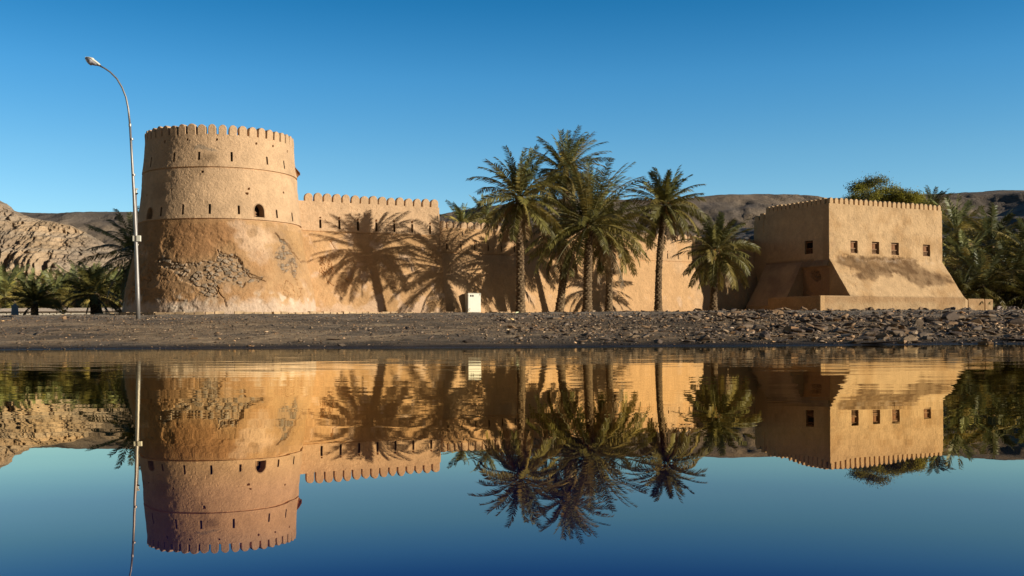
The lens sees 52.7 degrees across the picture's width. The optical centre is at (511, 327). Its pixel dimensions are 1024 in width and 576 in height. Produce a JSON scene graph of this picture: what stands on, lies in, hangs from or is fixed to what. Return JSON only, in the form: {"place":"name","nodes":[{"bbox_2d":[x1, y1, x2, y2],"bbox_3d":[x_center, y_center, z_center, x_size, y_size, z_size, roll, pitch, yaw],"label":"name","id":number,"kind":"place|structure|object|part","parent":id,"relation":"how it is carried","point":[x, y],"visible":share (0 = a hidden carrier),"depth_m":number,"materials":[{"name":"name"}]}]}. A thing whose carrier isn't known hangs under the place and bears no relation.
{"place":"outdoors","nodes":[
{"label":"outdoors","id":0,"kind":"place"},
{"bbox_2d":[0,201,129,307],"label":"cliff","id":1,"kind":"structure","parent":0,"point":[37,245],"depth_m":177.82,"materials":[{"name":"beige stone"}]},
{"bbox_2d":[0,344,1023,575],"bbox_3d":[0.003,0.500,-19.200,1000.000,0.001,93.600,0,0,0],"label":"water","id":2,"kind":"structure","parent":0,"point":[869,460],"depth_m":3.85,"materials":[{"name":"blue liquid"}]},
{"bbox_2d":[0,309,1023,349],"bbox_3d":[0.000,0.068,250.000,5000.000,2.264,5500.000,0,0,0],"label":"ground","id":3,"kind":"structure","parent":0,"point":[382,342],"depth_m":33.52,"materials":[{"name":"gravel"}]},
{"bbox_2d":[0,267,26,298],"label":"date palm","id":4,"kind":"object","parent":3,"relation":"on","point":[13,283],"visible":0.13,"depth_m":89.14,"materials":[{"name":"green plant"}]},
{"bbox_2d":[11,303,18,314],"bbox_3d":[-29.579,-1.014,61.500,0.480,0.838,0.480,0,0,0],"label":"metal drum","id":5,"kind":"object","parent":3,"relation":"on","point":[14,310],"visible":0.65,"depth_m":61.35,"materials":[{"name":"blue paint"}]},
{"bbox_2d":[0,261,43,308],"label":"date palm","id":6,"kind":"object","parent":3,"relation":"on","point":[5,288],"visible":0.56,"depth_m":79.84,"materials":[{"name":"green plant"}]},
{"bbox_2d":[3,266,53,313],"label":"date palm","id":7,"kind":"object","parent":3,"relation":"on","point":[24,278],"visible":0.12,"depth_m":89.33,"materials":[{"name":"green plant"}]},
{"bbox_2d":[0,278,67,314],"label":"date palm","id":8,"kind":"object","parent":3,"relation":"on","point":[35,296],"visible":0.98,"depth_m":70.83,"materials":[{"name":"green plant"}]},
{"bbox_2d":[24,268,85,313],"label":"date palm","id":9,"kind":"object","parent":3,"relation":"on","point":[63,297],"visible":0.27,"depth_m":83.71,"materials":[{"name":"green plant"}]},
{"bbox_2d":[0,308,121,314],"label":"boundary wall","id":10,"kind":"structure","parent":3,"relation":"on","point":[41,311],"depth_m":74.90,"materials":[{"name":"beige concrete"}]},
{"bbox_2d":[41,266,85,300],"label":"date palm","id":11,"kind":"object","parent":3,"relation":"on","point":[56,271],"visible":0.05,"depth_m":95.42,"materials":[{"name":"green plant"}]},
{"bbox_2d":[44,262,107,307],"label":"date palm","id":12,"kind":"object","parent":3,"relation":"on","point":[69,288],"visible":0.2,"depth_m":89.44,"materials":[{"name":"green plant"}]},
{"bbox_2d":[66,259,110,306],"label":"date palm","id":13,"kind":"object","parent":3,"relation":"on","point":[80,267],"visible":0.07,"depth_m":97.32,"materials":[{"name":"green plant"}]},
{"bbox_2d":[60,266,122,314],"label":"date palm","id":14,"kind":"object","parent":3,"relation":"on","point":[95,301],"visible":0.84,"depth_m":69.15,"materials":[{"name":"green plant"}]},
{"bbox_2d":[69,264,118,307],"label":"date palm","id":15,"kind":"object","parent":3,"relation":"on","point":[85,293],"visible":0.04,"depth_m":83.31,"materials":[{"name":"green plant"}]},
{"bbox_2d":[84,268,122,307],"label":"date palm","id":16,"kind":"object","parent":3,"relation":"on","point":[114,301],"visible":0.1,"depth_m":79.45,"materials":[{"name":"green plant"}]},
{"bbox_2d":[74,206,138,303],"bbox_3d":[-23.536,-4.098,64.387,6.824,7.333,6.933,0,0,0],"label":"date palm","id":17,"kind":"object","parent":3,"relation":"on","point":[128,245],"visible":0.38,"depth_m":63.94,"materials":[{"name":"green plant"}]},
{"bbox_2d":[85,57,140,318],"bbox_3d":[-18.144,-6.253,47.005,2.494,12.137,0.434,0,0,0],"label":"street lamp","id":18,"kind":"object","parent":3,"relation":"on","point":[94,62],"visible":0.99,"depth_m":46.94,"materials":[{"name":"metal"}]},
{"bbox_2d":[106,261,127,299],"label":"date palm","id":19,"kind":"object","parent":3,"relation":"on","point":[110,269],"depth_m":88.26,"materials":[{"name":"green plant"}]},
{"bbox_2d":[135,188,137,233],"bbox_3d":[-18.323,-3.573,50.472,0.246,6.453,0.231,0,0,0],"label":"utility pole","id":20,"kind":"object","parent":3,"relation":"on","point":[136,189],"visible":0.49,"depth_m":50.46,"materials":[{"name":"metal"}]},
{"bbox_2d":[122,123,315,314],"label":"round tower","id":21,"kind":"structure","parent":3,"relation":"on","point":[219,224],"depth_m":53.17,"materials":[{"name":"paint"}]},
{"bbox_2d":[146,207,152,218],"bbox_3d":[-18.663,-5.962,53.909,0.565,0.642,0.604,0,0,40],"label":"arched window","id":22,"kind":"structure","parent":21,"relation":"in","point":[149,215],"depth_m":53.92,"materials":[{"name":"paint"}]},
{"bbox_2d":[254,203,264,216],"bbox_3d":[-13.326,-6.116,53.994,0.621,0.737,0.610,0,0,-42],"label":"arched window","id":23,"kind":"structure","parent":21,"relation":"in","point":[259,211],"depth_m":54.16,"materials":[{"name":"paint"}]},
{"bbox_2d":[95,311,534,314],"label":"kerb","id":24,"kind":"structure","parent":3,"relation":"on","point":[202,313],"depth_m":52.44,"materials":[{"name":"concrete"}]},
{"bbox_2d":[299,193,445,312],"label":"curtain wall","id":25,"kind":"structure","parent":3,"relation":"on","point":[370,254],"depth_m":61.57,"materials":[{"name":"paint"}]},
{"bbox_2d":[439,200,487,223],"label":"date palm","id":26,"kind":"object","parent":3,"relation":"on","point":[458,211],"visible":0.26,"depth_m":81.93,"materials":[{"name":"green plant"}]},
{"bbox_2d":[462,339,474,342],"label":"rock","id":27,"kind":"object","parent":3,"relation":"on","point":[469,341],"visible":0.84,"depth_m":27.51,"materials":[{"name":"stone"}]},
{"bbox_2d":[464,293,480,311],"bbox_3d":[-2.448,-1.446,64.620,0.960,1.400,0.460,0,0,-33],"label":"electrical cabinet","id":28,"kind":"object","parent":3,"relation":"on","point":[472,302],"visible":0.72,"depth_m":64.42,"materials":[{"name":"white metal"}]},
{"bbox_3d":[-2.328,-1.527,64.456,0.860,1.080,0.027,0,0,-33],"label":"door","id":29,"kind":"part","parent":28,"relation":"part of","materials":[{"name":"beige paint"}]},
{"bbox_2d":[462,193,504,222],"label":"date palm","id":30,"kind":"object","parent":3,"relation":"on","point":[485,211],"visible":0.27,"depth_m":83.98,"materials":[{"name":"green plant"}]},
{"bbox_2d":[1,307,1023,348],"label":"stones","id":31,"kind":"object","parent":3,"relation":"on","point":[738,322],"visible":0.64,"depth_m":36.48,"materials":[{"name":"grey stone"}]},
{"bbox_2d":[467,144,569,312],"bbox_3d":[0.383,-5.341,57.847,5.962,9.631,6.360,0,0,0],"label":"date palm","id":32,"kind":"object","parent":3,"relation":"on","point":[518,181],"visible":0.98,"depth_m":57.44,"materials":[{"name":"green plant"}]},
{"bbox_2d":[526,210,600,311],"bbox_3d":[3.334,-4.178,64.479,4.982,7.194,4.741,0,0,0],"label":"date palm","id":33,"kind":"object","parent":3,"relation":"on","point":[560,302],"visible":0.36,"depth_m":64.29,"materials":[{"name":"green plant"}]},
{"bbox_2d":[522,125,613,214],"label":"date palm","id":34,"kind":"object","parent":3,"relation":"on","point":[568,153],"visible":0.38,"depth_m":71.87,"materials":[{"name":"green plant"}]},
{"bbox_2d":[524,155,662,311],"bbox_3d":[4.611,-5.396,60.479,8.305,9.661,9.008,0,0,0],"label":"date palm","id":35,"kind":"object","parent":3,"relation":"on","point":[591,206],"visible":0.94,"depth_m":60.00,"materials":[{"name":"green plant"}]},
{"bbox_2d":[439,221,757,312],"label":"curtain wall","id":36,"kind":"structure","parent":3,"relation":"on","point":[472,262],"depth_m":68.52,"materials":[{"name":"paint"}]},
{"bbox_2d":[563,194,649,310],"bbox_3d":[5.915,-4.369,63.964,5.547,7.552,5.332,0,0,0],"label":"date palm","id":37,"kind":"object","parent":3,"relation":"on","point":[609,295],"visible":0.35,"depth_m":63.78,"materials":[{"name":"green plant"}]},
{"bbox_2d":[622,332,632,335],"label":"rock","id":38,"kind":"object","parent":3,"relation":"on","point":[627,334],"visible":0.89,"depth_m":30.20,"materials":[{"name":"stone"}]},
{"bbox_2d":[654,339,662,342],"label":"rock","id":39,"kind":"object","parent":3,"relation":"on","point":[658,341],"visible":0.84,"depth_m":27.20,"materials":[{"name":"stone"}]},
{"bbox_2d":[620,165,707,311],"bbox_3d":[9.513,-5.374,65.006,5.696,9.511,5.333,0,0,0],"label":"date palm","id":40,"kind":"object","parent":3,"relation":"on","point":[666,192],"visible":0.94,"depth_m":64.58,"materials":[{"name":"green plant"}]},
{"bbox_2d":[690,315,701,319],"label":"rock","id":41,"kind":"object","parent":3,"relation":"on","point":[695,317],"visible":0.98,"depth_m":41.73,"materials":[{"name":"stone"}]},
{"bbox_2d":[698,335,709,340],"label":"rock","id":42,"kind":"object","parent":3,"relation":"on","point":[704,337],"visible":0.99,"depth_m":27.81,"materials":[{"name":"stone"}]},
{"bbox_2d":[670,211,761,310],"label":"date palm","id":43,"kind":"object","parent":3,"relation":"on","point":[715,264],"visible":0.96,"depth_m":66.66,"materials":[{"name":"green plant"}]},
{"bbox_2d":[741,323,752,327],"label":"rock","id":44,"kind":"object","parent":3,"relation":"on","point":[748,325],"visible":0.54,"depth_m":35.38,"materials":[{"name":"stone"}]},
{"bbox_2d":[752,324,764,330],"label":"rock","id":45,"kind":"object","parent":3,"relation":"on","point":[756,327],"visible":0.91,"depth_m":33.30,"materials":[{"name":"stone"}]},
{"bbox_2d":[756,309,765,313],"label":"rock","id":46,"kind":"object","parent":3,"relation":"on","point":[763,311],"visible":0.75,"depth_m":48.78,"materials":[{"name":"stone"}]},
{"bbox_2d":[758,330,770,338],"bbox_3d":[7.051,0.251,28.644,0.428,0.345,0.345,0,0,-30],"label":"rock","id":47,"kind":"object","parent":3,"relation":"on","point":[765,334],"visible":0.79,"depth_m":28.53,"materials":[{"name":"stone"}]},
{"bbox_2d":[782,326,797,332],"bbox_3d":[8.508,0.101,31.598,0.357,0.304,0.411,0,0,-37],"label":"rock","id":48,"kind":"object","parent":3,"relation":"on","point":[787,328],"visible":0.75,"depth_m":31.48,"materials":[{"name":"stone"}]},
{"bbox_2d":[788,333,804,336],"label":"rock","id":49,"kind":"object","parent":3,"relation":"on","point":[793,334],"visible":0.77,"depth_m":29.73,"materials":[{"name":"stone"}]},
{"bbox_2d":[791,328,805,332],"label":"rock","id":50,"kind":"object","parent":3,"relation":"on","point":[796,330],"visible":0.85,"depth_m":31.24,"materials":[{"name":"stone"}]},
{"bbox_2d":[805,328,813,332],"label":"rock","id":51,"kind":"object","parent":3,"relation":"on","point":[808,330],"visible":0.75,"depth_m":31.29,"materials":[{"name":"stone"}]},
{"bbox_2d":[768,295,851,310],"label":"wall","id":52,"kind":"structure","parent":3,"relation":"on","point":[822,302],"depth_m":70.36,"materials":[{"name":"paint"}]},
{"bbox_2d":[814,326,824,330],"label":"rock","id":53,"kind":"object","parent":3,"relation":"on","point":[820,328],"visible":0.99,"depth_m":32.46,"materials":[{"name":"stone"}]},
{"bbox_2d":[833,327,844,332],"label":"rock","id":54,"kind":"object","parent":3,"relation":"on","point":[837,329],"visible":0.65,"depth_m":31.68,"materials":[{"name":"stone"}]},
{"bbox_2d":[841,334,851,336],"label":"rock","id":55,"kind":"object","parent":3,"relation":"on","point":[845,335],"visible":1,"depth_m":29.26,"materials":[{"name":"stone"}]},
{"bbox_2d":[842,321,854,325],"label":"rock","id":56,"kind":"object","parent":3,"relation":"on","point":[848,324],"visible":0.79,"depth_m":36.66,"materials":[{"name":"stone"}]},
{"bbox_2d":[842,330,859,333],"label":"rock","id":57,"kind":"object","parent":3,"relation":"on","point":[850,332],"visible":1,"depth_m":30.42,"materials":[{"name":"stone"}]},
{"bbox_2d":[847,339,862,343],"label":"rock","id":58,"kind":"object","parent":3,"relation":"on","point":[854,341],"visible":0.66,"depth_m":26.87,"materials":[{"name":"stone"}]},
{"bbox_2d":[746,197,967,309],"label":"fort building","id":59,"kind":"structure","parent":3,"relation":"on","point":[874,254],"depth_m":74.72,"materials":[{"name":"paint"}]},
{"bbox_2d":[805,240,812,253],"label":"window","id":60,"kind":"structure","parent":59,"relation":"in","point":[808,244],"depth_m":74.57,"materials":[{"name":"paint"}]},
{"bbox_2d":[850,241,857,252],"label":"window","id":61,"kind":"structure","parent":59,"relation":"in","point":[853,244],"depth_m":73.75,"materials":[{"name":"paint"}]},
{"bbox_2d":[872,242,878,253],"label":"window","id":62,"kind":"structure","parent":59,"relation":"in","point":[875,245],"depth_m":74.75,"materials":[{"name":"paint"}]},
{"bbox_2d":[891,243,898,254],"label":"window","id":63,"kind":"structure","parent":59,"relation":"in","point":[894,246],"depth_m":75.69,"materials":[{"name":"paint"}]},
{"bbox_2d":[923,244,929,255],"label":"window","id":64,"kind":"structure","parent":59,"relation":"in","point":[926,248],"depth_m":77.24,"materials":[{"name":"paint"}]},
{"bbox_2d":[855,336,875,339],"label":"rock","id":65,"kind":"object","parent":3,"relation":"on","point":[865,337],"visible":0.84,"depth_m":28.08,"materials":[{"name":"stone"}]},
{"bbox_2d":[867,325,879,327],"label":"rock","id":66,"kind":"object","parent":3,"relation":"on","point":[873,326],"visible":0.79,"depth_m":34.04,"materials":[{"name":"stone"}]},
{"bbox_2d":[860,341,897,343],"bbox_3d":[9.469,0.383,26.593,1.009,0.061,0.355,-4,-6,9],"label":"rock","id":67,"kind":"object","parent":3,"relation":"on","point":[878,342],"visible":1,"depth_m":26.53,"materials":[{"name":"stone"}]},
{"bbox_2d":[874,332,888,338],"bbox_3d":[10.343,0.267,28.949,0.286,0.296,0.348,0,0,-17],"label":"rock","id":68,"kind":"object","parent":3,"relation":"on","point":[882,334],"visible":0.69,"depth_m":28.90,"materials":[{"name":"stone"}]},
{"bbox_2d":[841,171,932,204],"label":"acacia tree","id":69,"kind":"object","parent":3,"relation":"on","point":[890,193],"visible":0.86,"depth_m":91.52,"materials":[{"name":"green plant"}]},
{"bbox_2d":[883,326,891,330],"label":"rock","id":70,"kind":"object","parent":3,"relation":"on","point":[887,328],"visible":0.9,"depth_m":32.93,"materials":[{"name":"stone"}]},
{"bbox_2d":[886,322,900,326],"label":"rock","id":71,"kind":"object","parent":3,"relation":"on","point":[895,324],"visible":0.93,"depth_m":35.47,"materials":[{"name":"stone"}]},
{"bbox_2d":[888,330,905,335],"bbox_3d":[11.215,0.200,30.031,0.353,0.242,0.400,0,0,-36],"label":"rock","id":72,"kind":"object","parent":3,"relation":"on","point":[894,332],"visible":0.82,"depth_m":29.98,"materials":[{"name":"stone"}]},
{"bbox_2d":[893,318,905,321],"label":"rock","id":73,"kind":"object","parent":3,"relation":"on","point":[900,319],"visible":0.71,"depth_m":40.05,"materials":[{"name":"stone"}]},
{"bbox_2d":[897,340,906,343],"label":"rock","id":74,"kind":"object","parent":3,"relation":"on","point":[901,341],"visible":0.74,"depth_m":26.79,"materials":[{"name":"stone"}]},
{"bbox_2d":[898,329,909,333],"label":"rock","id":75,"kind":"object","parent":3,"relation":"on","point":[905,331],"visible":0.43,"depth_m":31.60,"materials":[{"name":"stone"}]},
{"bbox_2d":[900,335,916,341],"bbox_3d":[10.521,0.325,27.438,0.316,0.276,0.362,0,0,-44],"label":"rock","id":76,"kind":"object","parent":3,"relation":"on","point":[909,338],"visible":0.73,"depth_m":27.37,"materials":[{"name":"stone"}]},
{"bbox_2d":[913,319,923,325],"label":"rock","id":77,"kind":"object","parent":3,"relation":"on","point":[918,322],"visible":0.81,"depth_m":36.08,"materials":[{"name":"stone"}]},
{"bbox_2d":[916,332,927,336],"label":"rock","id":78,"kind":"object","parent":3,"relation":"on","point":[921,334],"visible":0.6,"depth_m":29.30,"materials":[{"name":"stone"}]},
{"bbox_2d":[920,336,932,339],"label":"rock","id":79,"kind":"object","parent":3,"relation":"on","point":[926,338],"visible":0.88,"depth_m":28.27,"materials":[{"name":"stone"}]},
{"bbox_2d":[923,317,934,321],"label":"rock","id":80,"kind":"object","parent":3,"relation":"on","point":[929,319],"visible":0.62,"depth_m":39.02,"materials":[{"name":"stone"}]},
{"bbox_2d":[931,321,944,324],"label":"rock","id":81,"kind":"object","parent":3,"relation":"on","point":[938,322],"visible":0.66,"depth_m":36.23,"materials":[{"name":"stone"}]},
{"bbox_2d":[924,186,953,226],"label":"date palm","id":82,"kind":"object","parent":3,"relation":"on","point":[934,198],"visible":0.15,"depth_m":95.69,"materials":[{"name":"green plant"}]},
{"bbox_2d":[940,311,959,320],"bbox_3d":[16.894,-0.359,39.987,0.826,0.551,0.475,-1,4,-7],"label":"rock","id":83,"kind":"object","parent":3,"relation":"on","point":[951,315],"visible":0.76,"depth_m":39.83,"materials":[{"name":"stone"}]},
{"bbox_2d":[946,327,961,331],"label":"rock","id":84,"kind":"object","parent":3,"relation":"on","point":[958,329],"visible":0.84,"depth_m":32.85,"materials":[{"name":"stone"}]},
{"bbox_2d":[946,331,962,334],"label":"rock","id":85,"kind":"object","parent":3,"relation":"on","point":[947,333],"visible":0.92,"depth_m":31.22,"materials":[{"name":"stone"}]},
{"bbox_2d":[928,192,995,269],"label":"date palm","id":86,"kind":"object","parent":3,"relation":"on","point":[956,223],"visible":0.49,"depth_m":91.75,"materials":[{"name":"green plant"}]},
{"bbox_2d":[945,263,993,304],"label":"date palm","id":87,"kind":"object","parent":3,"relation":"on","point":[959,282],"visible":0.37,"depth_m":79.14,"materials":[{"name":"green plant"}]},
{"bbox_2d":[942,228,1007,296],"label":"date palm","id":88,"kind":"object","parent":3,"relation":"on","point":[963,249],"visible":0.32,"depth_m":83.62,"materials":[{"name":"green plant"}]},
{"bbox_2d":[967,318,982,323],"bbox_3d":[16.381,-0.171,36.550,0.426,0.334,0.369,0,0,-12],"label":"rock","id":89,"kind":"object","parent":3,"relation":"on","point":[976,320],"visible":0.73,"depth_m":36.49,"materials":[{"name":"stone"}]},
{"bbox_2d":[972,326,981,329],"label":"rock","id":90,"kind":"object","parent":3,"relation":"on","point":[977,327],"visible":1,"depth_m":33.34,"materials":[{"name":"stone"}]},
{"bbox_2d":[967,299,992,309],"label":"wall","id":91,"kind":"structure","parent":3,"relation":"on","point":[973,304],"depth_m":76.80,"materials":[{"name":"paint"}]},
{"bbox_2d":[943,247,1023,309],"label":"date palm","id":92,"kind":"object","parent":3,"relation":"on","point":[984,277],"visible":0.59,"depth_m":79.46,"materials":[{"name":"green plant"}]},
{"bbox_2d":[971,314,995,316],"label":"rock","id":93,"kind":"object","parent":3,"relation":"on","point":[986,315],"visible":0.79,"depth_m":42.98,"materials":[{"name":"stone"}]},
{"bbox_2d":[946,202,1023,290],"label":"date palm","id":94,"kind":"object","parent":3,"relation":"on","point":[991,236],"visible":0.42,"depth_m":87.71,"materials":[{"name":"green plant"}]},
{"bbox_2d":[977,340,993,343],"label":"rock","id":95,"kind":"object","parent":3,"relation":"on","point":[986,342],"visible":0.78,"depth_m":26.82,"materials":[{"name":"stone"}]},
{"bbox_2d":[984,330,997,333],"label":"rock","id":96,"kind":"object","parent":3,"relation":"on","point":[989,331],"visible":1,"depth_m":31.52,"materials":[{"name":"stone"}]},
{"bbox_2d":[965,239,1023,305],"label":"date palm","id":97,"kind":"object","parent":3,"relation":"on","point":[1006,260],"visible":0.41,"depth_m":81.33,"materials":[{"name":"green plant"}]},
{"bbox_2d":[973,216,1023,289],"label":"date palm","id":98,"kind":"object","parent":3,"relation":"on","point":[1015,240],"visible":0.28,"depth_m":83.93,"materials":[{"name":"green plant"}]},
{"bbox_2d":[980,223,1023,261],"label":"date palm","id":99,"kind":"object","parent":3,"relation":"on","point":[1013,233],"visible":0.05,"depth_m":96.00,"materials":[{"name":"green plant"}]},
{"bbox_2d":[989,265,1023,308],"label":"date palm","id":100,"kind":"object","parent":3,"relation":"on","point":[1021,276],"visible":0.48,"depth_m":80.00,"materials":[{"name":"green plant"}]},
{"bbox_2d":[994,306,1023,309],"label":"boundary wall","id":101,"kind":"structure","parent":3,"relation":"on","point":[999,307],"depth_m":79.10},
{"bbox_2d":[999,338,1023,340],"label":"rock","id":102,"kind":"object","parent":3,"relation":"on","point":[1011,339],"visible":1,"depth_m":27.57,"materials":[{"name":"stone"}]},
{"bbox_2d":[1005,318,1023,325],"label":"rock","id":103,"kind":"object","parent":3,"relation":"on","point":[1019,321],"visible":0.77,"depth_m":35.76,"materials":[{"name":"stone"}]},
{"bbox_2d":[0,0,1023,213],"label":"sky","id":104,"kind":"structure","parent":0,"point":[405,99],"materials":[{"name":"blue"}]},
{"bbox_2d":[20,190,1023,258],"bbox_3d":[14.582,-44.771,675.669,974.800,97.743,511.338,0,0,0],"label":"hills","id":105,"kind":"structure","parent":0,"point":[740,208],"depth_m":603.60,"materials":[{"name":"brown stone"}]},
{"bbox_2d":[701,204,1023,305],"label":"hill rock","id":106,"kind":"object","parent":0,"point":[1017,212],"visible":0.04,"depth_m":319.33,"materials":[{"name":"brown stone"}]}
]}

